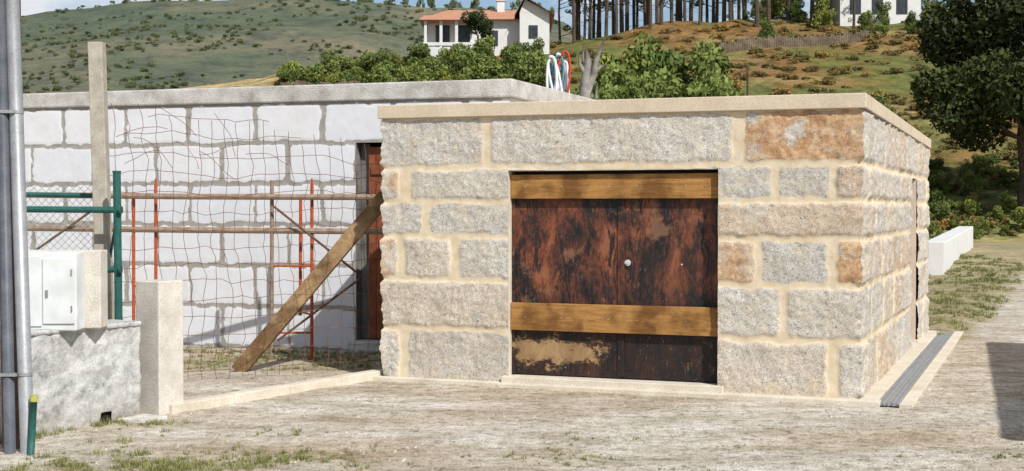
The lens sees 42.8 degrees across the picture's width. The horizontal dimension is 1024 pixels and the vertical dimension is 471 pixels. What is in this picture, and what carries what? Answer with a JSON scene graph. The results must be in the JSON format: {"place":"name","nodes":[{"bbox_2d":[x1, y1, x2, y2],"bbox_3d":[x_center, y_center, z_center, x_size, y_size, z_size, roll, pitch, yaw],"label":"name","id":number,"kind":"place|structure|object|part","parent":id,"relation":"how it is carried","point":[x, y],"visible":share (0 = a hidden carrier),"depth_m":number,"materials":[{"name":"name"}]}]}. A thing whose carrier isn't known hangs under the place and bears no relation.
{"place":"outdoors","nodes":[
{"label":"outdoors","id":0,"kind":"place"},
{"bbox_2d":[21,0,985,38],"label":"sky","id":1,"kind":"structure","parent":0,"point":[28,7],"materials":[{"name":"white"}]},
{"bbox_2d":[0,0,1023,470],"bbox_3d":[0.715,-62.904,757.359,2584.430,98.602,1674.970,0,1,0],"label":"ground","id":2,"kind":"structure","parent":0,"point":[458,422],"depth_m":12.68,"materials":[{"name":"soil"}]},
{"bbox_2d":[0,0,32,453],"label":"utility pole","id":3,"kind":"object","parent":2,"relation":"on","point":[16,373],"visible":0.98,"depth_m":9.83,"materials":[{"name":"grey metal"}]},
{"bbox_2d":[27,394,37,455],"bbox_3d":[-3.611,1.435,9.831,0.081,0.473,0.060,0,1,0],"label":"green pipe stub","id":4,"kind":"object","parent":2,"relation":"on","point":[32,421],"visible":0.92,"depth_m":9.81,"materials":[{"name":"paint"}]},
{"bbox_2d":[0,326,140,441],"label":"concrete boundary wall","id":5,"kind":"structure","parent":2,"relation":"on","point":[80,379],"depth_m":11.06,"materials":[{"name":"grey concrete"}]},
{"bbox_2d":[28,250,107,330],"bbox_3d":[-3.960,0.456,10.989,0.980,0.660,0.445,0,1,0],"label":"electric meter cabinet","id":6,"kind":"object","parent":5,"relation":"on","point":[68,290],"visible":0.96,"depth_m":10.79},
{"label":"doors","id":7,"kind":"part","parent":6,"relation":"part of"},
{"bbox_2d":[0,319,140,338],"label":"wall top","id":8,"kind":"structure","parent":5,"relation":"attached to","point":[113,323],"depth_m":11.19,"materials":[{"name":"grey concrete"}]},
{"bbox_2d":[100,411,111,422],"bbox_3d":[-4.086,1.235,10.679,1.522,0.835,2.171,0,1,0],"label":"drain hole","id":9,"kind":"object","parent":5,"relation":"in","point":[105,415],"visible":0.12,"depth_m":11.30,"materials":[{"name":"black"}]},
{"bbox_2d":[88,42,114,319],"bbox_3d":[-3.925,-0.126,12.515,0.229,3.440,0.130,0,1,0],"label":"tall fence post","id":10,"kind":"object","parent":2,"relation":"on","point":[99,133],"visible":0.56,"depth_m":12.44,"materials":[{"name":"grey concrete"}]},
{"bbox_2d":[26,171,122,319],"bbox_3d":[-4.470,0.192,12.501,1.661,1.605,0.760,0,1,0],"label":"green metal fence","id":11,"kind":"object","parent":10,"relation":"attached to","point":[116,210],"visible":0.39,"depth_m":12.18,"materials":[{"name":"metal"}]},
{"bbox_2d":[119,414,166,423],"bbox_3d":[-3.220,1.600,11.386,0.263,0.035,0.329,1,1,32],"label":"concrete pier footing","id":12,"kind":"object","parent":2,"relation":"on","point":[139,419],"visible":0.95,"depth_m":11.36,"materials":[{"name":"concrete"}]},
{"bbox_2d":[136,279,183,414],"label":"cement gate pier","id":13,"kind":"structure","parent":2,"relation":"on","point":[159,309],"depth_m":11.77,"materials":[{"name":"grey concrete"}]},
{"bbox_2d":[26,179,383,359],"bbox_3d":[-3.950,0.410,16.189,5.302,2.220,0.687,0,1,0],"label":"scaffolding","id":14,"kind":"object","parent":2,"relation":"on","point":[311,197],"visible":0.69,"depth_m":15.98,"materials":[{"name":"metal"}]},
{"bbox_2d":[109,103,382,378],"bbox_3d":[-2.852,0.071,14.252,3.212,2.940,0.632,0,1,-22],"label":"rusty wire fence","id":15,"kind":"object","parent":2,"relation":"on","point":[249,214],"visible":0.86,"depth_m":14.20,"materials":[{"name":"brown metal"}]},
{"bbox_2d":[23,97,509,349],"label":"block wall","id":16,"kind":"structure","parent":2,"relation":"on","point":[57,142],"depth_m":17.53,"materials":[{"name":"white concrete blocks"},{"name":"grey mortar"}]},
{"bbox_2d":[361,144,371,338],"bbox_3d":[-1.917,0.078,17.220,0.115,2.560,0.080,0,1,15],"label":"door frame","id":17,"kind":"object","parent":16,"relation":"in","point":[365,283],"visible":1,"depth_m":17.18,"materials":[{"name":"black wood"}]},
{"bbox_2d":[369,147,383,338],"bbox_3d":[-1.236,0.099,16.947,1.319,2.510,0.055,0,1,15],"label":"plank door","id":18,"kind":"structure","parent":17,"relation":"attached to","point":[375,302],"depth_m":17.09,"materials":[{"name":"brown wood"}]},
{"bbox_2d":[169,369,383,413],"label":"stone kerb","id":19,"kind":"structure","parent":2,"relation":"on","point":[260,393],"depth_m":12.80,"materials":[{"name":"beige stone"}]},
{"bbox_2d":[21,0,554,93],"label":"mountain scrub","id":20,"kind":"object","parent":2,"relation":"on","point":[452,4],"visible":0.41,"depth_m":495.04,"materials":[{"name":"green plant"}]},
{"bbox_2d":[232,192,383,371],"bbox_3d":[-2.270,0.554,14.749,1.842,2.093,0.064,0,1,6],"label":"timber prop","id":21,"kind":"object","parent":2,"relation":"on","point":[354,233],"visible":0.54,"depth_m":14.72,"materials":[{"name":"brown wood"}]},
{"bbox_2d":[280,80,360,85],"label":"ruined stone wall","id":22,"kind":"structure","parent":2,"relation":"on","point":[297,82],"depth_m":87.47,"materials":[{"name":"grey stone"}]},
{"bbox_2d":[356,142,381,339],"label":"doorway jambs","id":23,"kind":"object","parent":2,"relation":"on","point":[358,264],"visible":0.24,"depth_m":17.13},
{"bbox_2d":[348,338,380,352],"bbox_3d":[-1.266,1.439,16.943,1.600,0.130,0.650,0,1,15],"label":"door step","id":24,"kind":"object","parent":23,"relation":"attached to","point":[373,344],"depth_m":16.80,"materials":[{"name":"grey concrete"}]},
{"bbox_2d":[364,143,381,146],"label":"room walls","id":25,"kind":"structure","parent":2,"relation":"on","point":[376,144],"depth_m":18.63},
{"bbox_2d":[460,10,494,39],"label":"garden tree","id":26,"kind":"object","parent":2,"relation":"on","point":[480,25],"visible":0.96,"depth_m":97.36,"materials":[{"name":"green plant"}]},
{"bbox_2d":[423,0,548,59],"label":"walls","id":27,"kind":"structure","parent":2,"relation":"on","point":[510,32],"depth_m":101.20,"materials":[{"name":"white paint"}]},
{"bbox_2d":[419,0,554,34],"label":"tiled roof","id":28,"kind":"structure","parent":27,"relation":"on","point":[449,16],"depth_m":102.71,"materials":[{"name":"tile"}]},
{"bbox_2d":[496,0,505,11],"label":"chimney","id":29,"kind":"object","parent":28,"relation":"on","point":[500,5],"visible":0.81,"depth_m":105.64,"materials":[{"name":"white paint"}]},
{"bbox_2d":[436,25,537,46],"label":"windows","id":30,"kind":"structure","parent":27,"relation":"attached to","point":[463,34],"depth_m":102.65,"materials":[{"name":"grey glass"}]},
{"bbox_2d":[0,253,1023,470],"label":"grass tufts","id":31,"kind":"object","parent":2,"relation":"on","point":[181,466],"visible":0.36,"depth_m":10.84,"materials":[{"name":"plant"}]},
{"bbox_2d":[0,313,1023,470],"bbox_3d":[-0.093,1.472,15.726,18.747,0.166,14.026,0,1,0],"label":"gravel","id":32,"kind":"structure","parent":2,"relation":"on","point":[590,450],"depth_m":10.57,"materials":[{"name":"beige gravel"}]},
{"bbox_2d":[578,41,607,99],"bbox_3d":[1.843,-1.603,29.980,0.720,5.690,0.427,0,1,0],"label":"dead tree","id":33,"kind":"object","parent":2,"relation":"on","point":[588,78],"visible":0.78,"depth_m":29.84,"materials":[{"name":"grey wood"}]},
{"bbox_2d":[273,0,1023,238],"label":"hillside shrubs","id":34,"kind":"object","parent":2,"relation":"on","point":[647,70],"visible":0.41,"depth_m":66.68,"materials":[{"name":"green plant"}]},
{"bbox_2d":[372,93,938,406],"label":"granite outbuilding","id":35,"kind":"structure","parent":2,"relation":"on","point":[764,247],"depth_m":13.32,"materials":[{"name":"stone"}]},
{"bbox_2d":[512,171,717,382],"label":"door leaves","id":36,"kind":"structure","parent":35,"relation":"in","point":[565,251],"depth_m":13.37,"materials":[{"name":"brown wood"}]},
{"bbox_2d":[553,0,929,43],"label":"pine trees","id":37,"kind":"object","parent":2,"relation":"on","point":[646,7],"visible":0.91,"depth_m":111.75,"materials":[{"name":"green plant"}]},
{"bbox_2d":[745,65,749,95],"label":"cross","id":38,"kind":"object","parent":2,"relation":"on","point":[747,87],"visible":0.78,"depth_m":74.80,"materials":[{"name":"grey wood"}]},
{"bbox_2d":[546,11,1018,236],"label":"heath patches","id":39,"kind":"object","parent":2,"relation":"on","point":[943,224],"visible":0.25,"depth_m":87.69,"materials":[{"name":"green plant"}]},
{"bbox_2d":[714,30,868,52],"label":"terrace wall","id":40,"kind":"structure","parent":2,"relation":"on","point":[742,44],"depth_m":97.27,"materials":[{"name":"stone"}]},
{"bbox_2d":[827,0,920,25],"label":"house","id":41,"kind":"structure","parent":2,"relation":"on","point":[842,8],"depth_m":106.65,"materials":[{"name":"white paint"}]},
{"bbox_2d":[850,0,907,13],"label":"windows","id":42,"kind":"structure","parent":41,"relation":"attached to","point":[901,6],"depth_m":106.59,"materials":[{"name":"grey glass"}]},
{"bbox_2d":[880,331,962,408],"bbox_3d":[5.061,1.550,15.809,0.320,0.116,7.870,0,1,22],"label":"drain channel","id":43,"kind":"object","parent":2,"relation":"on","point":[907,389],"visible":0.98,"depth_m":14.39,"materials":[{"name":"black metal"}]},
{"bbox_2d":[927,226,972,274],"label":"white wall","id":44,"kind":"structure","parent":2,"relation":"on","point":[947,249],"depth_m":35.07,"materials":[{"name":"paint"}]},
{"bbox_2d":[909,0,1023,209],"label":"oak tree","id":45,"kind":"object","parent":2,"relation":"on","point":[971,98],"visible":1,"depth_m":56.73,"materials":[{"name":"green plant"}]},
{"bbox_2d":[510,98,526,101],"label":"side walls","id":46,"kind":"structure","parent":0,"point":[513,100],"depth_m":16.66,"materials":[{"name":"white paint"}]},
{"bbox_2d":[23,79,594,108],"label":"roof slab","id":47,"kind":"structure","parent":46,"relation":"on","point":[490,88],"depth_m":17.20,"materials":[{"name":"grey concrete"}]},
{"bbox_2d":[546,50,570,92],"bbox_3d":[0.654,-2.282,18.476,0.361,0.680,0.273,0,1,0],"label":"conduit bundle","id":48,"kind":"object","parent":47,"relation":"on","point":[562,66],"visible":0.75,"depth_m":18.43,"materials":[{"name":"white plastic"}]}
]}

